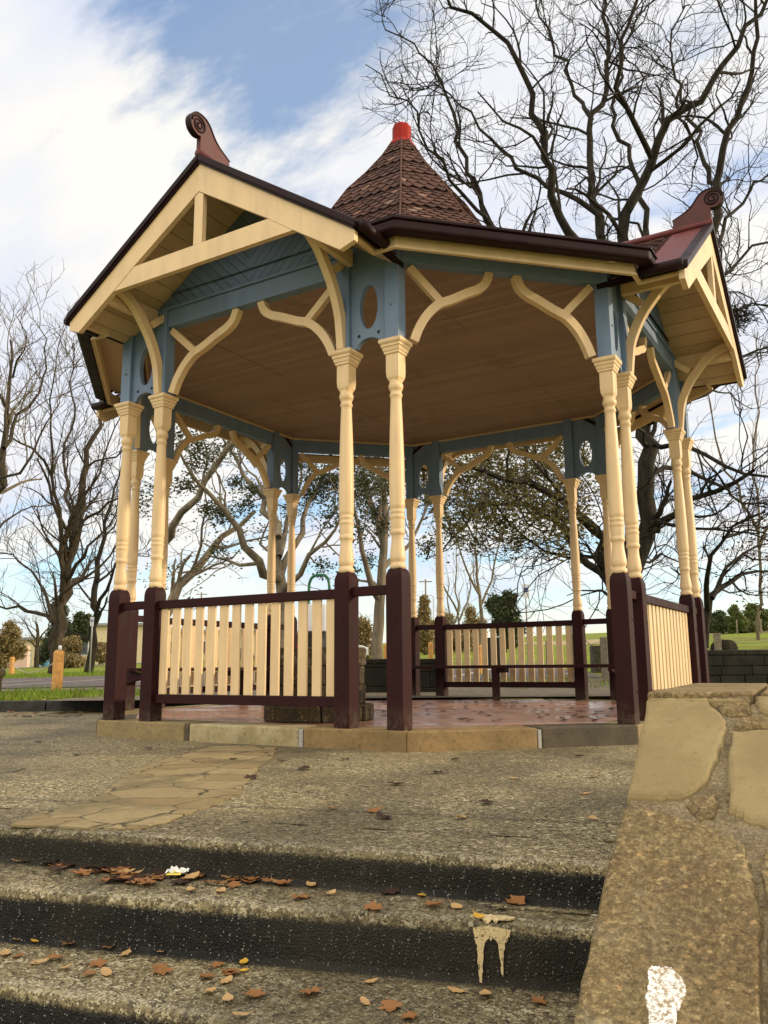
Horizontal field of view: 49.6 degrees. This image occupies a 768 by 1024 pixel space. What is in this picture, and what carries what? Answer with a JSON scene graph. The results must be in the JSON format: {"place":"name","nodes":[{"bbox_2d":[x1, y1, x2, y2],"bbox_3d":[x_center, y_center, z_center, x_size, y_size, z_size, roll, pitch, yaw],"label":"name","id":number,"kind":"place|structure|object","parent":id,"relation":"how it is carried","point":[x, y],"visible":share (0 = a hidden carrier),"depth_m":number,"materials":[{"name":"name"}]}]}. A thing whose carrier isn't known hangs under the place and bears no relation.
{"place":"outdoors","nodes":[
{"label":"outdoors","id":0,"kind":"place"},
{"bbox_2d":[2,678,609,700],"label":"gravel path","id":1,"kind":"structure","parent":0,"point":[600,690],"depth_m":12.88,"materials":[{"name":"gravel"}]},
{"bbox_2d":[0,711,637,841],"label":"terrace","id":2,"kind":"structure","parent":0,"point":[550,786],"depth_m":4.27,"materials":[{"name":"concrete"}]},
{"bbox_2d":[10,745,277,829],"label":"sandstone paving","id":3,"kind":"structure","parent":2,"relation":"on","point":[167,790],"depth_m":3.90,"materials":[{"name":"stone"}]},
{"bbox_2d":[0,808,614,1023],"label":"steps","id":4,"kind":"structure","parent":2,"relation":"on","point":[409,949],"depth_m":2.49,"materials":[{"name":"concrete"}]},
{"bbox_2d":[0,949,10,954],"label":"tan leaf","id":5,"kind":"object","parent":4,"relation":"on","point":[5,951],"visible":1,"depth_m":2.55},
{"bbox_2d":[30,955,53,963],"bbox_3d":[-1.017,1.331,2.469,0.069,0.013,0.034,-6,-8,-11],"label":"tan leaf","id":6,"kind":"object","parent":4,"relation":"on","point":[40,960],"visible":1,"depth_m":2.47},
{"bbox_2d":[46,953,63,958],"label":"brown leaf","id":7,"kind":"object","parent":4,"relation":"on","point":[55,956],"visible":1,"depth_m":2.51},
{"bbox_2d":[46,866,67,870],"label":"dark leaf","id":8,"kind":"object","parent":4,"relation":"on","point":[52,868],"visible":1,"depth_m":2.92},
{"bbox_2d":[50,860,74,867],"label":"dark leaf","id":9,"kind":"object","parent":4,"relation":"on","point":[62,862],"visible":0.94,"depth_m":3.01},
{"bbox_2d":[71,868,91,874],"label":"brown leaf","id":10,"kind":"object","parent":4,"relation":"on","point":[83,871],"visible":1,"depth_m":2.89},
{"bbox_2d":[82,969,96,975],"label":"brown leaf","id":11,"kind":"object","parent":4,"relation":"on","point":[87,972],"visible":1,"depth_m":2.38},
{"bbox_2d":[87,957,107,967],"bbox_3d":[-0.847,1.328,2.447,0.069,0.010,0.062,8,-7,-44],"label":"brown leaf","id":12,"kind":"object","parent":4,"relation":"on","point":[99,962],"visible":0.98,"depth_m":2.45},
{"bbox_2d":[92,866,112,870],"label":"dark leaf","id":13,"kind":"object","parent":4,"relation":"on","point":[100,869],"visible":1,"depth_m":2.92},
{"bbox_2d":[100,967,111,975],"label":"tan leaf","id":14,"kind":"object","parent":4,"relation":"on","point":[105,971],"visible":1,"depth_m":2.38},
{"bbox_2d":[110,875,131,880],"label":"dark leaf","id":15,"kind":"object","parent":4,"relation":"on","point":[120,879],"visible":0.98,"depth_m":2.78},
{"bbox_2d":[111,868,134,872],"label":"tan leaf","id":16,"kind":"object","parent":4,"relation":"on","point":[127,870],"visible":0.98,"depth_m":2.91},
{"bbox_2d":[119,946,131,954],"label":"tan leaf","id":17,"kind":"object","parent":4,"relation":"on","point":[127,952],"visible":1,"depth_m":2.54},
{"bbox_2d":[131,872,156,879],"bbox_3d":[-0.813,1.231,2.804,0.076,0.014,0.067,-1,-11,2],"label":"dark leaf","id":18,"kind":"object","parent":4,"relation":"on","point":[138,876],"visible":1,"depth_m":2.82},
{"bbox_2d":[137,880,156,884],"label":"brown leaf","id":19,"kind":"object","parent":4,"relation":"on","point":[147,882],"visible":1,"depth_m":2.75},
{"bbox_2d":[149,874,167,879],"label":"brown leaf","id":20,"kind":"object","parent":4,"relation":"on","point":[155,877],"visible":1,"depth_m":2.81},
{"bbox_2d":[148,965,172,975],"bbox_3d":[-0.639,1.315,2.383,0.056,0.010,0.059,-10,-14,42],"label":"brown leaf","id":21,"kind":"object","parent":4,"relation":"on","point":[164,969],"visible":1,"depth_m":2.39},
{"bbox_2d":[152,961,168,969],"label":"brown leaf","id":22,"kind":"object","parent":4,"relation":"on","point":[156,966],"visible":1,"depth_m":2.42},
{"bbox_2d":[165,866,188,874],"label":"litter","id":23,"kind":"object","parent":4,"relation":"on","point":[175,870],"visible":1,"depth_m":2.85,"materials":[{"name":"paper"}]},
{"bbox_2d":[170,878,188,883],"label":"dark leaf","id":24,"kind":"object","parent":4,"relation":"on","point":[179,881],"visible":1,"depth_m":2.76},
{"bbox_2d":[181,871,198,878],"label":"tan leaf","id":25,"kind":"object","parent":4,"relation":"on","point":[194,875],"visible":1,"depth_m":2.81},
{"bbox_2d":[199,971,214,976],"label":"brown leaf","id":26,"kind":"object","parent":4,"relation":"on","point":[206,975],"visible":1,"depth_m":2.35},
{"bbox_2d":[204,985,215,991],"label":"tan leaf","id":27,"kind":"object","parent":4,"relation":"on","point":[212,989],"visible":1,"depth_m":2.25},
{"bbox_2d":[207,961,224,966],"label":"brown leaf","id":28,"kind":"object","parent":4,"relation":"on","point":[216,964],"visible":1,"depth_m":2.44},
{"bbox_2d":[219,975,232,983],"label":"tan leaf","id":29,"kind":"object","parent":4,"relation":"on","point":[227,979],"visible":1,"depth_m":2.31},
{"bbox_2d":[222,989,233,1000],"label":"tan leaf","id":30,"kind":"object","parent":4,"relation":"on","point":[227,996],"visible":1,"depth_m":2.19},
{"bbox_2d":[223,968,240,974],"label":"brown leaf","id":31,"kind":"object","parent":4,"relation":"on","point":[230,971],"visible":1,"depth_m":2.37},
{"bbox_2d":[226,880,240,886],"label":"brown leaf","id":32,"kind":"object","parent":4,"relation":"on","point":[233,883],"visible":1,"depth_m":2.71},
{"bbox_2d":[232,1011,252,1014],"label":"tan leaf","id":33,"kind":"object","parent":4,"relation":"on","point":[240,1013],"visible":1,"depth_m":2.09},
{"bbox_2d":[244,986,265,996],"bbox_3d":[-0.343,1.281,2.216,0.058,0.009,0.062,-2,-11,10],"label":"brown leaf","id":34,"kind":"object","parent":4,"relation":"on","point":[255,993],"visible":1,"depth_m":2.22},
{"bbox_2d":[291,893,313,897],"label":"brown leaf","id":35,"kind":"object","parent":4,"relation":"on","point":[301,895],"visible":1,"depth_m":2.57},
{"bbox_2d":[299,986,324,993],"bbox_3d":[-0.193,1.282,2.229,0.072,0.009,0.060,3,-17,-17],"label":"brown leaf","id":36,"kind":"object","parent":4,"relation":"on","point":[314,989],"visible":1,"depth_m":2.23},
{"bbox_2d":[360,996,369,1004],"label":"tan leaf","id":37,"kind":"object","parent":4,"relation":"on","point":[364,1000],"visible":1,"depth_m":2.16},
{"bbox_2d":[364,901,385,909],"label":"brown leaf","id":38,"kind":"object","parent":4,"relation":"on","point":[372,905],"visible":1,"depth_m":2.45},
{"bbox_2d":[379,886,398,893],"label":"dark leaf","id":39,"kind":"object","parent":4,"relation":"on","point":[390,890],"visible":1,"depth_m":2.62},
{"bbox_2d":[379,995,401,1011],"bbox_3d":[0.015,1.261,2.133,0.061,0.010,0.074,-6,-4,-4],"label":"brown leaf","id":40,"kind":"object","parent":4,"relation":"on","point":[390,1005],"visible":1,"depth_m":2.13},
{"bbox_2d":[400,1010,417,1018],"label":"brown leaf","id":41,"kind":"object","parent":4,"relation":"on","point":[409,1014],"visible":1,"depth_m":2.07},
{"bbox_2d":[424,900,442,904],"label":"brown leaf","id":42,"kind":"object","parent":4,"relation":"on","point":[431,903],"visible":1,"depth_m":2.48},
{"bbox_2d":[450,901,462,907],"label":"tan leaf","id":43,"kind":"object","parent":4,"relation":"on","point":[454,905],"visible":1,"depth_m":2.45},
{"bbox_2d":[447,986,467,991],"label":"tan leaf","id":44,"kind":"object","parent":4,"relation":"on","point":[453,989],"visible":1,"depth_m":2.23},
{"bbox_2d":[472,909,483,917],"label":"golden leaf","id":45,"kind":"object","parent":4,"relation":"on","point":[478,915],"visible":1,"depth_m":2.36,"materials":[{"name":"plant"}]},
{"bbox_2d":[479,989,490,994],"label":"tan leaf","id":46,"kind":"object","parent":4,"relation":"on","point":[484,992],"visible":1,"depth_m":2.21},
{"bbox_2d":[470,914,514,982],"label":"paint drips","id":47,"kind":"object","parent":4,"relation":"on","point":[482,935],"visible":0.98,"depth_m":2.31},
{"bbox_2d":[503,895,525,904],"bbox_3d":[0.391,1.162,2.486,0.067,0.016,0.067,-2,-11,10],"label":"brown leaf","id":48,"kind":"object","parent":4,"relation":"on","point":[518,900],"visible":1,"depth_m":2.50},
{"bbox_2d":[529,996,548,1003],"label":"brown leaf","id":49,"kind":"object","parent":4,"relation":"on","point":[538,999],"visible":1,"depth_m":2.16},
{"bbox_2d":[8,798,610,822],"bbox_3d":[-0.632,1.244,3.509,3.213,0.001,0.052,-3,-11,15],"label":"slab joint","id":50,"kind":"object","parent":2,"relation":"on","point":[362,811],"visible":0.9,"depth_m":3.33,"materials":[{"name":"concrete"}]},
{"bbox_2d":[366,807,380,811],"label":"brown leaf","id":51,"kind":"object","parent":2,"relation":"on","point":[373,809],"visible":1,"depth_m":3.38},
{"bbox_2d":[373,811,391,816],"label":"dark leaf","id":52,"kind":"object","parent":2,"relation":"on","point":[379,815],"visible":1,"depth_m":3.24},
{"bbox_2d":[63,111,746,751],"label":"bandstand","id":53,"kind":"structure","parent":2,"relation":"on","point":[399,307],"depth_m":7.56,"materials":[{"name":"beige wood"}]},
{"bbox_2d":[264,647,373,722],"bbox_3d":[-0.563,1.486,7.195,0.944,0.605,0.951,-7,-12,30],"label":"stone pedestal","id":54,"kind":"object","parent":53,"relation":"on","point":[294,714],"visible":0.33,"depth_m":6.84,"materials":[{"name":"stone"}]},
{"bbox_2d":[707,650,767,684],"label":"dark stone wall","id":55,"kind":"structure","parent":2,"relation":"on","point":[737,666],"depth_m":11.57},
{"bbox_2d":[308,574,330,646],"bbox_3d":[-0.588,0.867,7.307,0.241,0.653,0.180,-7,-12,30],"label":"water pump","id":56,"kind":"object","parent":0,"point":[324,607],"visible":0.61,"depth_m":7.25,"materials":[{"name":"metal"}]},
{"bbox_2d":[0,0,767,642],"label":"sky","id":57,"kind":"structure","parent":0,"point":[97,97],"materials":[{"name":"blue"}]},
{"bbox_2d":[2,632,767,842],"bbox_3d":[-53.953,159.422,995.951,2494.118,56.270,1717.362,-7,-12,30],"label":"ground","id":58,"kind":"structure","parent":0,"point":[741,638],"depth_m":37.78,"materials":[{"name":"green plant"}]},
{"bbox_2d":[0,669,5,691],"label":"stone stump","id":59,"kind":"object","parent":58,"relation":"on","point":[2,673],"visible":0.97,"depth_m":13.92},
{"bbox_2d":[9,657,14,673],"bbox_3d":[-14.543,6.076,32.459,0.150,0.820,0.150,-5,-11,23],"label":"bollard","id":60,"kind":"object","parent":58,"relation":"on","point":[11,666],"visible":0.63,"depth_m":32.42,"materials":[{"name":"brown wood"}]},
{"bbox_2d":[0,619,31,668],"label":"background bush","id":61,"kind":"object","parent":58,"relation":"on","point":[11,644],"visible":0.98,"depth_m":45.13,"materials":[{"name":"brown plant"}]},
{"bbox_2d":[6,645,29,667],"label":"wall","id":62,"kind":"structure","parent":58,"relation":"on","point":[25,662],"depth_m":62.85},
{"bbox_2d":[2,600,65,667],"bbox_3d":[-15.937,5.458,37.871,1.816,3.226,3.550,-7,-12,30],"label":"tree","id":63,"kind":"object","parent":58,"relation":"on","point":[36,657],"visible":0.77,"depth_m":37.39,"materials":[{"name":"brown plant"}]},
{"bbox_2d":[20,637,47,665],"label":"office building","id":64,"kind":"structure","parent":58,"relation":"on","point":[32,647],"depth_m":73.02,"materials":[{"name":"beige concrete"}]},
{"bbox_2d":[33,599,75,666],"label":"background bush","id":65,"kind":"object","parent":58,"relation":"on","point":[43,659],"visible":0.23,"depth_m":59.39,"materials":[{"name":"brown plant"}]},
{"bbox_2d":[51,646,63,690],"bbox_3d":[-5.944,2.910,15.132,0.145,0.940,0.145,-10,-14,43],"label":"bollard","id":66,"kind":"object","parent":58,"relation":"on","point":[58,666],"visible":0.69,"depth_m":15.09,"materials":[{"name":"brown wood"}]},
{"bbox_2d":[62,635,85,667],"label":"background bush","id":67,"kind":"object","parent":58,"relation":"on","point":[71,659],"visible":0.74,"depth_m":49.12,"materials":[{"name":"brown plant"}]},
{"bbox_2d":[0,299,155,673],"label":"bare tree","id":68,"kind":"object","parent":58,"relation":"on","point":[56,615],"visible":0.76,"depth_m":26.82,"materials":[{"name":"brown plant"}]},
{"bbox_2d":[68,611,92,655],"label":"background bush","id":69,"kind":"object","parent":58,"relation":"on","point":[80,623],"visible":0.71,"depth_m":61.09,"materials":[{"name":"green plant"}]},
{"bbox_2d":[89,617,93,674],"bbox_3d":[-10.104,4.717,28.622,0.125,2.188,0.077,0,-11,0],"label":"parking sign","id":70,"kind":"object","parent":58,"relation":"on","point":[91,621],"visible":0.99,"depth_m":28.68,"materials":[{"name":"metal"}]},
{"bbox_2d":[95,638,106,664],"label":"background bush","id":71,"kind":"object","parent":58,"relation":"on","point":[101,655],"visible":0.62,"depth_m":50.85,"materials":[{"name":"brown plant"}]},
{"bbox_2d":[3,418,200,672],"bbox_3d":[-10.589,1.108,32.156,7.576,10.067,6.050,-7,-12,30],"label":"bare tree","id":72,"kind":"object","parent":58,"relation":"on","point":[95,604],"visible":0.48,"depth_m":31.20,"materials":[{"name":"plant"}]},
{"bbox_2d":[81,623,181,663],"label":"cream building","id":73,"kind":"structure","parent":58,"relation":"on","point":[101,629],"depth_m":71.21,"materials":[{"name":"paint"}]},
{"bbox_2d":[81,643,88,654],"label":"window","id":74,"kind":"structure","parent":73,"relation":"in","point":[86,646],"depth_m":71.01,"materials":[{"name":"grey glass"}]},
{"bbox_2d":[170,629,254,659],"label":"cream building","id":75,"kind":"structure","parent":58,"relation":"on","point":[204,644],"depth_m":75.04,"materials":[{"name":"beige concrete"}]},
{"bbox_2d":[137,430,316,616],"bbox_3d":[-4.167,0.142,21.039,4.861,6.504,5.149,0,-11,-3],"label":"leaning tree","id":76,"kind":"object","parent":58,"relation":"on","point":[175,590],"visible":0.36,"depth_m":21.00,"materials":[{"name":"brown plant"}]},
{"bbox_2d":[0,697,481,711],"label":"kerb","id":77,"kind":"structure","parent":58,"relation":"on","point":[40,705],"depth_m":11.77,"materials":[{"name":"concrete"}]},
{"bbox_2d":[139,424,383,666],"bbox_3d":[-3.142,0.076,19.147,5.609,6.876,5.445,2,-11,-11],"label":"gum tree","id":78,"kind":"object","parent":58,"relation":"on","point":[220,509],"visible":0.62,"depth_m":18.56,"materials":[{"name":"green plant"}]},
{"bbox_2d":[2,663,601,687],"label":"car park","id":79,"kind":"structure","parent":58,"relation":"on","point":[78,681],"depth_m":19.88,"materials":[{"name":"asphalt"}]},
{"bbox_2d":[0,256,95,527],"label":"bare tree","id":80,"kind":"object","parent":79,"relation":"on","point":[5,444],"visible":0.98,"depth_m":25.02,"materials":[{"name":"brown plant"}]},
{"bbox_2d":[522,584,529,660],"bbox_3d":[4.438,3.583,25.759,0.215,2.687,0.077,0,-11,0],"label":"parking sign","id":81,"kind":"object","parent":79,"relation":"on","point":[525,596],"visible":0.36,"depth_m":25.91,"materials":[{"name":"metal"}]},
{"bbox_2d":[286,456,432,658],"bbox_3d":[-0.931,0.633,22.538,4.638,6.999,5.473,-7,-12,30],"label":"gum tree","id":82,"kind":"object","parent":58,"relation":"on","point":[378,489],"visible":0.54,"depth_m":21.74,"materials":[{"name":"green plant"}]},
{"bbox_2d":[359,614,372,658],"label":"background bush","id":83,"kind":"object","parent":58,"relation":"on","point":[365,631],"visible":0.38,"depth_m":43.05,"materials":[{"name":"brown plant"}]},
{"bbox_2d":[359,659,386,692],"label":"dark stone wall","id":84,"kind":"structure","parent":58,"relation":"on","point":[375,676],"depth_m":13.16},
{"bbox_2d":[0,649,762,700],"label":"grass","id":85,"kind":"structure","parent":58,"relation":"on","point":[34,693],"depth_m":13.83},
{"bbox_2d":[416,594,434,654],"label":"cypress tree","id":86,"kind":"object","parent":58,"relation":"on","point":[424,617],"visible":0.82,"depth_m":49.29,"materials":[{"name":"brown plant"}]},
{"bbox_2d":[420,659,435,691],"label":"dark stone wall","id":87,"kind":"structure","parent":58,"relation":"on","point":[427,680],"depth_m":13.15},
{"bbox_2d":[428,642,432,658],"bbox_3d":[1.054,3.380,18.695,0.110,0.900,0.110,-1,-11,4],"label":"bollard","id":88,"kind":"object","parent":58,"relation":"on","point":[430,650],"visible":0.54,"depth_m":18.69,"materials":[{"name":"brown wood"}]},
{"bbox_2d":[432,523,481,623],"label":"bare sapling","id":89,"kind":"object","parent":58,"relation":"on","point":[457,608],"visible":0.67,"depth_m":42.17,"materials":[{"name":"brown plant"}]},
{"bbox_2d":[433,559,480,640],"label":"bare sapling","id":90,"kind":"object","parent":58,"relation":"on","point":[448,610],"visible":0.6,"depth_m":47.18,"materials":[{"name":"brown plant"}]},
{"bbox_2d":[445,609,472,651],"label":"background bush","id":91,"kind":"object","parent":58,"relation":"on","point":[462,634],"visible":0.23,"depth_m":53.95,"materials":[{"name":"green plant"}]},
{"bbox_2d":[462,604,488,650],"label":"background bush","id":92,"kind":"object","parent":58,"relation":"on","point":[469,613],"visible":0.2,"depth_m":57.37,"materials":[{"name":"brown plant"}]},
{"bbox_2d":[451,482,507,644],"bbox_3d":[4.125,2.249,36.462,3.907,7.796,1.318,5,-12,-25],"label":"bare sapling","id":93,"kind":"object","parent":58,"relation":"on","point":[478,591],"visible":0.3,"depth_m":36.02,"materials":[{"name":"brown plant"}]},
{"bbox_2d":[479,645,481,673],"bbox_3d":[2.280,3.556,19.678,0.110,0.800,0.110,9,-14,-41],"label":"bollard","id":94,"kind":"object","parent":58,"relation":"on","point":[480,658],"visible":0.38,"depth_m":19.64,"materials":[{"name":"brown wood"}]},
{"bbox_2d":[487,638,490,664],"bbox_3d":[2.938,4.043,23.655,0.280,0.920,0.120,0,-11,0],"label":"information board","id":95,"kind":"object","parent":58,"relation":"on","point":[489,651],"depth_m":23.63,"materials":[{"name":"black metal"}]},
{"bbox_2d":[496,637,499,664],"bbox_3d":[3.308,4.033,23.656,0.280,0.920,0.120,0,-11,0],"label":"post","id":96,"kind":"object","parent":58,"relation":"on","point":[498,650],"visible":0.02,"depth_m":23.64,"materials":[{"name":"black metal"}]},
{"bbox_2d":[483,588,522,651],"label":"evergreen tree","id":97,"kind":"object","parent":58,"relation":"on","point":[494,605],"visible":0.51,"depth_m":47.22,"materials":[{"name":"green plant"}]},
{"bbox_2d":[507,627,525,648],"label":"background bush","id":98,"kind":"object","parent":58,"relation":"on","point":[516,642],"visible":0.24,"depth_m":59.10,"materials":[{"name":"green plant"}]},
{"bbox_2d":[329,0,767,658],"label":"oak tree","id":99,"kind":"object","parent":58,"relation":"on","point":[519,486],"visible":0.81,"depth_m":16.73,"materials":[{"name":"brown plant"}]},
{"bbox_2d":[732,295,763,336],"bbox_3d":[8.153,-4.545,19.340,1.256,0.961,1.384,3,-11,-18],"label":"bird nest","id":100,"kind":"object","parent":99,"relation":"on","point":[737,315],"visible":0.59,"depth_m":19.19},
{"bbox_2d":[589,645,600,672],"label":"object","id":101,"kind":"structure","parent":58,"relation":"on","point":[595,657],"depth_m":19.46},
{"bbox_2d":[600,637,609,682],"bbox_3d":[4.084,2.774,15.243,0.150,0.950,0.150,-11,-15,44],"label":"bollard","id":102,"kind":"object","parent":58,"relation":"on","point":[604,655],"visible":0.53,"depth_m":15.21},
{"bbox_2d":[574,683,767,1023],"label":"stone ramp wall","id":103,"kind":"structure","parent":58,"relation":"on","point":[680,934],"depth_m":1.82,"materials":[{"name":"stone"}]},
{"bbox_2d":[646,458,767,647],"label":"copper tree","id":104,"kind":"object","parent":58,"relation":"on","point":[709,597],"visible":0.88,"depth_m":16.97,"materials":[{"name":"brown plant"}]},
{"bbox_2d":[713,633,721,649],"bbox_3d":[6.346,2.591,15.783,0.130,0.560,0.130,-4,-11,19],"label":"bollard","id":105,"kind":"object","parent":58,"relation":"on","point":[717,641],"visible":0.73,"depth_m":15.75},
{"bbox_2d":[709,610,729,633],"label":"shrub","id":106,"kind":"object","parent":58,"relation":"on","point":[719,623],"visible":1,"depth_m":61.06,"materials":[{"name":"green plant"}]},
{"bbox_2d":[710,640,737,649],"bbox_3d":[6.644,2.672,16.225,0.360,0.360,0.602,-1,-11,5],"label":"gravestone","id":107,"kind":"object","parent":58,"relation":"on","point":[729,645],"visible":0.4,"depth_m":15.94,"materials":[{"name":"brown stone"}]},
{"bbox_2d":[704,325,767,639],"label":"bare sapling","id":108,"kind":"object","parent":58,"relation":"on","point":[760,567],"visible":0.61,"depth_m":30.38,"materials":[{"name":"brown plant"}]},
{"bbox_2d":[726,604,749,633],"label":"shrub","id":109,"kind":"object","parent":58,"relation":"on","point":[742,620],"visible":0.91,"depth_m":62.62,"materials":[{"name":"green plant"}]},
{"bbox_2d":[524,631,767,644],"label":"dry field","id":110,"kind":"structure","parent":0,"point":[593,641],"depth_m":84.02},
{"bbox_2d":[727,614,749,633],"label":"shrub","id":111,"kind":"object","parent":110,"relation":"on","point":[747,631],"visible":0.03,"depth_m":63.78,"materials":[{"name":"green plant"}]},
{"bbox_2d":[742,602,762,632],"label":"shrub","id":112,"kind":"object","parent":110,"relation":"on","point":[751,611],"visible":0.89,"depth_m":65.78,"materials":[{"name":"green plant"}]},
{"bbox_2d":[750,608,767,631],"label":"shrub","id":113,"kind":"object","parent":110,"relation":"on","point":[764,617],"visible":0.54,"depth_m":66.94,"materials":[{"name":"green plant"}]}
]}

